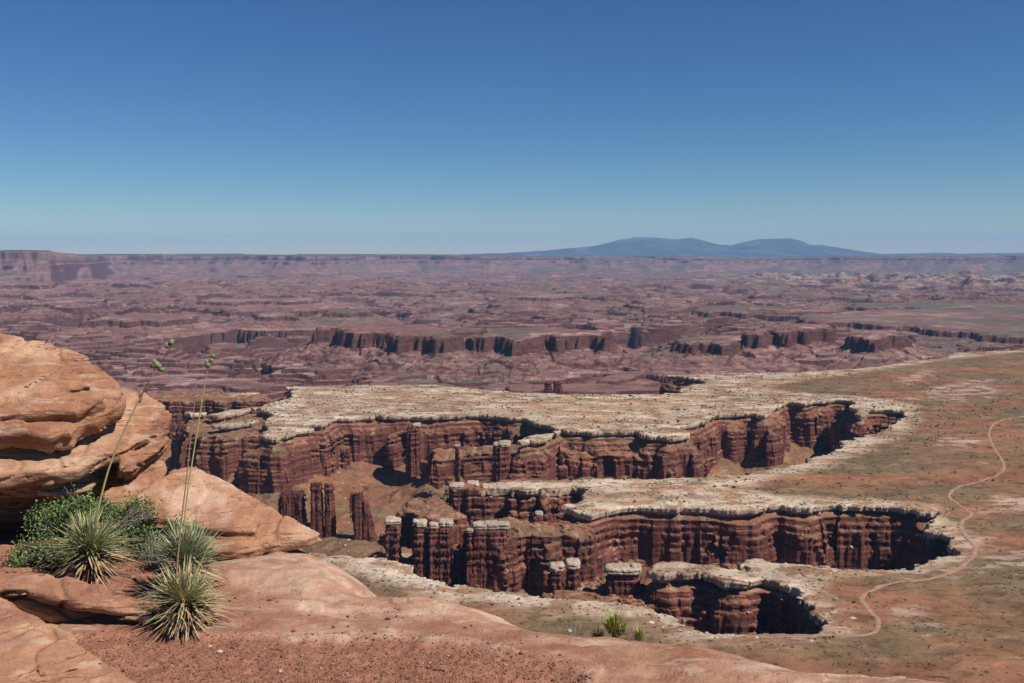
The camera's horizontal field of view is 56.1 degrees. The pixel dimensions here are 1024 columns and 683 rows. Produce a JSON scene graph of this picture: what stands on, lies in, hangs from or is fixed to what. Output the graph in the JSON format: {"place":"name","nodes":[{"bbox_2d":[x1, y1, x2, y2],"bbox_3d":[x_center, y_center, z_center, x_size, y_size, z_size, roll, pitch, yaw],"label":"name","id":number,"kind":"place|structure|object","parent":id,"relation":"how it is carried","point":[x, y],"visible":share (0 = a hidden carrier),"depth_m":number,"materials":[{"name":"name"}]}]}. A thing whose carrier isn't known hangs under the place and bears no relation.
{"place":"outdoors","nodes":[
{"label":"outdoors","id":0,"kind":"place"},
{"bbox_2d":[72,623,592,682],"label":"gravel","id":1,"kind":"structure","parent":0,"point":[401,676],"depth_m":3.79,"materials":[{"name":"brown gravel"}]},
{"bbox_2d":[0,522,943,682],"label":"rock ledge","id":2,"kind":"object","parent":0,"point":[288,581],"visible":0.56,"depth_m":4.01,"materials":[{"name":"stone"}]},
{"bbox_2d":[0,597,134,682],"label":"rock","id":3,"kind":"object","parent":2,"relation":"on","point":[34,649],"visible":1,"depth_m":3.65,"materials":[{"name":"stone"}]},
{"bbox_2d":[0,567,154,622],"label":"rock","id":4,"kind":"object","parent":2,"relation":"on","point":[48,598],"visible":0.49,"depth_m":4.16,"materials":[{"name":"stone"}]},
{"bbox_2d":[0,483,168,570],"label":"shrub","id":5,"kind":"object","parent":2,"relation":"on","point":[124,518],"visible":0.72,"depth_m":4.96,"materials":[{"name":"green plant"}]},
{"bbox_2d":[0,333,171,536],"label":"boulder","id":6,"kind":"object","parent":2,"relation":"on","point":[65,413],"visible":0.89,"depth_m":5.30,"materials":[{"name":"stone"}]},
{"bbox_2d":[37,312,191,585],"bbox_3d":[-1.959,0.554,4.607,0.811,1.403,0.489,4,7,39],"label":"yucca","id":7,"kind":"object","parent":2,"relation":"on","point":[89,546],"visible":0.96,"depth_m":4.68,"materials":[{"name":"green plant"}]},
{"bbox_2d":[135,530,171,570],"bbox_3d":[-1.800,1.074,4.867,0.179,0.230,0.138,0,5,0],"label":"dead brush","id":8,"kind":"object","parent":2,"relation":"on","point":[154,554],"visible":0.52,"depth_m":4.86,"materials":[{"name":"grey plant"}]},
{"bbox_2d":[128,376,236,645],"bbox_3d":[-1.414,0.720,4.102,0.465,1.155,0.434,-1,5,-16],"label":"yucca","id":9,"kind":"object","parent":2,"relation":"on","point":[184,605],"visible":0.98,"depth_m":4.09,"materials":[{"name":"green plant"}]},
{"bbox_2d":[155,509,220,571],"bbox_3d":[-1.601,0.999,4.745,0.314,0.357,0.182,0,5,0],"label":"shrub","id":10,"kind":"object","parent":2,"relation":"on","point":[174,524],"visible":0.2,"depth_m":4.72,"materials":[{"name":"green plant"}]},
{"bbox_2d":[142,354,235,605],"bbox_3d":[-1.521,0.660,4.481,0.445,1.211,0.438,4,6,36],"label":"yucca","id":11,"kind":"object","parent":2,"relation":"on","point":[190,542],"visible":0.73,"depth_m":4.48,"materials":[{"name":"green plant"}]},
{"bbox_2d":[136,466,321,559],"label":"leaning slab","id":12,"kind":"structure","parent":2,"relation":"on","point":[251,525],"depth_m":5.12,"materials":[{"name":"stone"}]},
{"bbox_2d":[212,596,537,642],"bbox_3d":[-0.631,1.212,4.250,1.486,0.048,0.511,0,5,0],"label":"grit","id":13,"kind":"object","parent":2,"relation":"on","point":[388,618],"visible":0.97,"depth_m":4.21,"materials":[{"name":"brown stone"}]},
{"bbox_2d":[591,626,603,636],"bbox_3d":[0.376,1.287,4.217,0.063,0.087,0.058,0,5,0],"label":"dry brush","id":14,"kind":"object","parent":2,"relation":"on","point":[594,634],"visible":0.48,"depth_m":4.21,"materials":[{"name":"brown plant"}]},
{"bbox_2d":[600,604,631,637],"bbox_3d":[0.440,1.240,4.179,0.158,0.180,0.149,-2,6,-26],"label":"rabbitbrush","id":15,"kind":"object","parent":2,"relation":"on","point":[613,626],"visible":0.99,"depth_m":4.18,"materials":[{"name":"green plant"}]},
{"bbox_2d":[631,623,648,640],"bbox_3d":[0.560,1.280,4.170,0.083,0.099,0.104,0,5,0],"label":"rabbitbrush","id":16,"kind":"object","parent":2,"relation":"on","point":[638,634],"visible":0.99,"depth_m":4.17,"materials":[{"name":"green plant"}]},
{"bbox_2d":[0,250,1023,401],"bbox_3d":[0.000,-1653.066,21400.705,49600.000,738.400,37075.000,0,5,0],"label":"terrain","id":17,"kind":"structure","parent":0,"point":[272,327],"depth_m":6569.42,"materials":[{"name":"brown stone"}]},
{"bbox_2d":[544,381,551,392],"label":"rock tower","id":18,"kind":"structure","parent":17,"relation":"on","point":[547,388],"depth_m":3098.74,"materials":[{"name":"brown stone"}]},
{"bbox_2d":[553,380,562,393],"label":"rock tower","id":19,"kind":"structure","parent":17,"relation":"on","point":[557,386],"depth_m":3097.00,"materials":[{"name":"brown stone"}]},
{"bbox_2d":[0,0,1023,254],"label":"sky","id":20,"kind":"structure","parent":0,"point":[271,127],"materials":[{"name":"blue"}]},
{"bbox_2d":[565,618,584,635],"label":"dry grass","id":21,"kind":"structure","parent":0,"point":[579,630],"depth_m":4.25,"materials":[{"name":"beige plant"}]},
{"bbox_2d":[147,373,1023,677],"bbox_3d":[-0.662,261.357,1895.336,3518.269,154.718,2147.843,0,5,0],"label":"terrain","id":22,"kind":"structure","parent":0,"point":[665,541],"depth_m":1506.00,"materials":[{"name":"brown stone"}]},
{"bbox_2d":[278,490,310,527],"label":"rock tower","id":23,"kind":"structure","parent":22,"relation":"on","point":[291,504],"depth_m":1715.90,"materials":[{"name":"brown stone"}]},
{"bbox_2d":[310,482,323,537],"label":"rock tower","id":24,"kind":"structure","parent":22,"relation":"on","point":[317,512],"depth_m":1704.93,"materials":[{"name":"brown stone"}]},
{"bbox_2d":[324,483,336,537],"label":"rock tower","id":25,"kind":"structure","parent":22,"relation":"on","point":[329,517],"depth_m":1704.31,"materials":[{"name":"brown stone"}]},
{"bbox_2d":[349,491,377,541],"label":"rock tower","id":26,"kind":"structure","parent":22,"relation":"on","point":[362,521],"depth_m":1681.66,"materials":[{"name":"brown stone"}]},
{"bbox_2d":[384,516,402,562],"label":"rock tower","id":27,"kind":"structure","parent":22,"relation":"on","point":[392,544],"depth_m":1325.47,"materials":[{"name":"brown stone"}]},
{"bbox_2d":[405,422,421,476],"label":"rock tower","id":28,"kind":"structure","parent":22,"relation":"on","point":[413,442],"depth_m":2060.72,"materials":[{"name":"brown stone"}]},
{"bbox_2d":[411,518,428,578],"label":"rock tower","id":29,"kind":"structure","parent":22,"relation":"on","point":[420,548],"depth_m":1313.93,"materials":[{"name":"brown stone"}]},
{"bbox_2d":[428,521,438,580],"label":"rock tower","id":30,"kind":"structure","parent":22,"relation":"on","point":[433,552],"depth_m":1310.38,"materials":[{"name":"brown stone"}]},
{"bbox_2d":[438,518,454,586],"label":"rock tower","id":31,"kind":"structure","parent":22,"relation":"on","point":[446,547],"depth_m":1311.76,"materials":[{"name":"brown stone"}]},
{"bbox_2d":[453,444,460,481],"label":"rock tower","id":32,"kind":"structure","parent":22,"relation":"on","point":[457,464],"depth_m":1860.86,"materials":[{"name":"brown stone"}]},
{"bbox_2d":[449,482,464,502],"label":"rock tower","id":33,"kind":"structure","parent":22,"relation":"on","point":[455,485],"depth_m":1524.26,"materials":[{"name":"beige stone"}]},
{"bbox_2d":[465,528,473,586],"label":"rock tower","id":34,"kind":"structure","parent":22,"relation":"on","point":[469,563],"depth_m":1296.63,"materials":[{"name":"brown stone"}]},
{"bbox_2d":[467,480,478,483],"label":"rock tower","id":35,"kind":"structure","parent":22,"relation":"on","point":[472,482],"depth_m":1540.63,"materials":[{"name":"beige stone"}]},
{"bbox_2d":[471,520,511,588],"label":"rock tower","id":36,"kind":"structure","parent":22,"relation":"on","point":[487,535],"depth_m":1299.78,"materials":[{"name":"brown stone"}]},
{"bbox_2d":[491,440,511,482],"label":"rock tower","id":37,"kind":"structure","parent":22,"relation":"on","point":[501,459],"depth_m":1863.40,"materials":[{"name":"brown stone"}]},
{"bbox_2d":[532,510,543,524],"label":"rock tower","id":38,"kind":"structure","parent":22,"relation":"on","point":[537,516],"depth_m":1370.16,"materials":[{"name":"stone"}]},
{"bbox_2d":[546,561,565,593],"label":"rock tower","id":39,"kind":"structure","parent":22,"relation":"on","point":[555,577],"depth_m":1138.88,"materials":[{"name":"brown stone"}]},
{"bbox_2d":[167,387,946,628],"bbox_3d":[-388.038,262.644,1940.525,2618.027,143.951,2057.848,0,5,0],"label":"fallen rubble","id":40,"kind":"object","parent":22,"relation":"on","point":[652,586],"visible":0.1,"depth_m":1480.28,"materials":[{"name":"brown stone"}]},
{"bbox_2d":[155,373,966,643],"bbox_3d":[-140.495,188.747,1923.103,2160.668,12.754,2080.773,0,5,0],"label":"rim rubble","id":41,"kind":"object","parent":22,"relation":"on","point":[653,622],"visible":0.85,"depth_m":1238.49,"materials":[{"name":"beige stone"}]},
{"bbox_2d":[564,557,580,590],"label":"rock tower","id":42,"kind":"structure","parent":22,"relation":"on","point":[572,564],"depth_m":1146.15,"materials":[{"name":"brown stone"}]},
{"bbox_2d":[151,372,1023,673],"bbox_3d":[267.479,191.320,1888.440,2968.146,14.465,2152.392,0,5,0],"label":"desert scrub","id":43,"kind":"object","parent":22,"relation":"on","point":[711,474],"visible":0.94,"depth_m":2118.60,"materials":[{"name":"green plant"}]},
{"bbox_2d":[601,562,644,597],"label":"rock tower","id":44,"kind":"structure","parent":22,"relation":"on","point":[623,580],"depth_m":1125.60,"materials":[{"name":"brown stone"}]},
{"bbox_2d":[458,237,1023,256],"bbox_3d":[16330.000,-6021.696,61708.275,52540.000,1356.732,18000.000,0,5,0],"label":"mountain","id":45,"kind":"structure","parent":0,"point":[644,246],"depth_m":58802.61,"materials":[{"name":"blue stone"}]},
{"bbox_2d":[709,255,1004,256],"bbox_3d":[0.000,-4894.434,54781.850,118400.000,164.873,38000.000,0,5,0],"label":"ground","id":46,"kind":"structure","parent":0,"point":[790,256],"depth_m":48462.16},
{"bbox_2d":[760,416,1023,637],"bbox_3d":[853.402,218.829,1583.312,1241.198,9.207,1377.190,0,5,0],"label":"road","id":47,"kind":"structure","parent":0,"point":[877,587],"depth_m":1107.68,"materials":[{"name":"beige soil"}]},
{"bbox_2d":[869,673,1023,682],"bbox_3d":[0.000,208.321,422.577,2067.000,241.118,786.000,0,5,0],"label":"terrain","id":48,"kind":"structure","parent":0,"point":[992,678],"depth_m":815.66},
{"bbox_2d":[973,511,1021,513],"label":"path","id":49,"kind":"structure","parent":0,"point":[1002,511],"depth_m":1362.68,"materials":[{"name":"beige soil"}]}
]}

